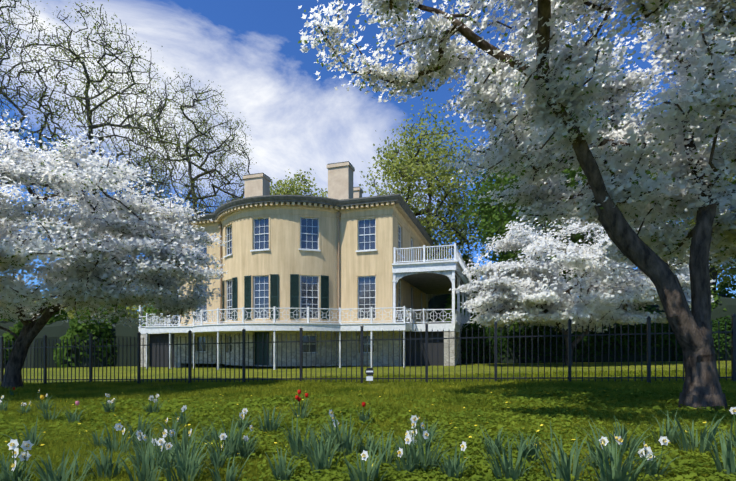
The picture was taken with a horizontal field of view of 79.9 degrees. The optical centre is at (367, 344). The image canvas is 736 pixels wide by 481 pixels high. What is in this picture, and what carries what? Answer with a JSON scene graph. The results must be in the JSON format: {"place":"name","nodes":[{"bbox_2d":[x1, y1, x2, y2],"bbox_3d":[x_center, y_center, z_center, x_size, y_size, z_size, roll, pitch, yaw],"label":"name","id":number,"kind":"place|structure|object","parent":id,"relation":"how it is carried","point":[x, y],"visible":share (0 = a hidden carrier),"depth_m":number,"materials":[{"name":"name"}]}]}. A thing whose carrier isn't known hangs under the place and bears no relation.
{"place":"outdoors","nodes":[
{"label":"outdoors","id":0,"kind":"place"},
{"bbox_2d":[0,361,735,480],"bbox_3d":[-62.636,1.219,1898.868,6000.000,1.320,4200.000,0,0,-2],"label":"ground","id":1,"kind":"structure","parent":0,"point":[382,370],"depth_m":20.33,"materials":[{"name":"green plant"}]},
{"bbox_2d":[0,0,48,157],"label":"bare tree","id":2,"kind":"object","parent":1,"relation":"on","point":[17,90],"depth_m":37.42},
{"bbox_2d":[5,294,176,325],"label":"shrubs","id":3,"kind":"object","parent":1,"relation":"on","point":[70,314],"depth_m":51.69,"materials":[{"name":"green plant"}]},
{"bbox_2d":[1,0,185,325],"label":"bare tree","id":4,"kind":"object","parent":1,"relation":"on","point":[88,112],"depth_m":39.47,"materials":[{"name":"brown plant"}]},
{"bbox_2d":[0,297,187,367],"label":"shrubs","id":5,"kind":"object","parent":1,"relation":"on","point":[55,330],"depth_m":33.85,"materials":[{"name":"green plant"}]},
{"bbox_2d":[0,109,227,388],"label":"blossoming tree","id":6,"kind":"object","parent":1,"relation":"on","point":[78,221],"depth_m":10.96,"materials":[{"name":"white plant"}]},
{"bbox_2d":[117,66,256,275],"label":"bare tree","id":7,"kind":"object","parent":1,"relation":"on","point":[208,171],"depth_m":53.10,"materials":[{"name":"brown plant"}]},
{"bbox_2d":[270,168,327,197],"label":"green tree","id":8,"kind":"object","parent":1,"relation":"on","point":[284,190],"depth_m":56.12,"materials":[{"name":"green plant"}]},
{"bbox_2d":[138,161,471,369],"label":"house","id":9,"kind":"structure","parent":1,"relation":"on","point":[344,256],"depth_m":25.45,"materials":[{"name":"paint"}]},
{"bbox_2d":[5,379,729,465],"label":"dandelions","id":10,"kind":"object","parent":1,"relation":"on","point":[409,410],"visible":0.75,"depth_m":5.87,"materials":[{"name":"yellow plant"}]},
{"bbox_2d":[0,387,735,480],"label":"daffodils","id":11,"kind":"object","parent":1,"relation":"on","point":[187,464],"visible":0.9,"depth_m":3.52,"materials":[{"name":"green plant"}]},
{"bbox_2d":[0,385,735,480],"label":"lawn weeds","id":12,"kind":"object","parent":1,"relation":"on","point":[533,476],"visible":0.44,"depth_m":5.27,"materials":[{"name":"green plant"}]},
{"bbox_2d":[0,313,735,383],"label":"iron fence","id":13,"kind":"object","parent":1,"relation":"on","point":[569,335],"visible":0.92,"depth_m":13.03,"materials":[{"name":"black metal"}]},
{"bbox_2d":[365,368,373,383],"bbox_3d":[0.046,0.924,12.569,0.240,0.518,0.022,0,0,-2],"label":"yard sign","id":14,"kind":"object","parent":1,"relation":"on","point":[369,372],"visible":0.92,"depth_m":12.56,"materials":[{"name":"white"}]},
{"bbox_2d":[359,98,492,307],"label":"green tree","id":15,"kind":"object","parent":1,"relation":"on","point":[420,170],"depth_m":44.55,"materials":[{"name":"green plant"}]},
{"bbox_2d":[298,0,735,409],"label":"blossoming tree","id":16,"kind":"object","parent":1,"relation":"on","point":[539,110],"depth_m":6.93,"materials":[{"name":"white plant"}]},
{"bbox_2d":[465,106,653,276],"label":"green tree","id":17,"kind":"object","parent":1,"relation":"on","point":[477,229],"depth_m":44.13,"materials":[{"name":"green plant"}]},
{"bbox_2d":[459,102,686,324],"bbox_3d":[13.342,-8.087,30.582,13.662,18.688,13.541,0,0,-2],"label":"green tree","id":18,"kind":"object","parent":1,"relation":"on","point":[496,220],"depth_m":29.39,"materials":[{"name":"green plant"}]},
{"bbox_2d":[449,215,715,364],"bbox_3d":[10.816,-2.573,22.466,13.044,7.441,8.672,0,0,-2],"label":"blossoming tree","id":19,"kind":"object","parent":1,"relation":"on","point":[601,304],"depth_m":20.72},
{"bbox_2d":[460,316,730,363],"bbox_3d":[22.727,-0.352,24.406,34.740,3.204,2.913,0,0,11],"label":"hedge","id":20,"kind":"object","parent":1,"relation":"on","point":[612,330],"depth_m":25.46,"materials":[{"name":"green plant"}]},
{"bbox_2d":[512,285,735,333],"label":"shrubs","id":21,"kind":"object","parent":1,"relation":"on","point":[728,304],"depth_m":30.31,"materials":[{"name":"green plant"}]},
{"bbox_2d":[626,75,735,296],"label":"green tree","id":22,"kind":"object","parent":1,"relation":"on","point":[731,273],"depth_m":40.50,"materials":[{"name":"green plant"}]},
{"bbox_2d":[0,0,735,310],"label":"sky","id":23,"kind":"structure","parent":0,"point":[250,49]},
{"bbox_2d":[428,248,527,332],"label":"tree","id":24,"kind":"object","parent":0,"point":[438,302],"depth_m":46.53,"materials":[{"name":"green plant"}]},
{"bbox_2d":[581,275,735,303],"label":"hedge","id":25,"kind":"object","parent":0,"point":[722,291],"depth_m":48.32,"materials":[{"name":"green plant"}]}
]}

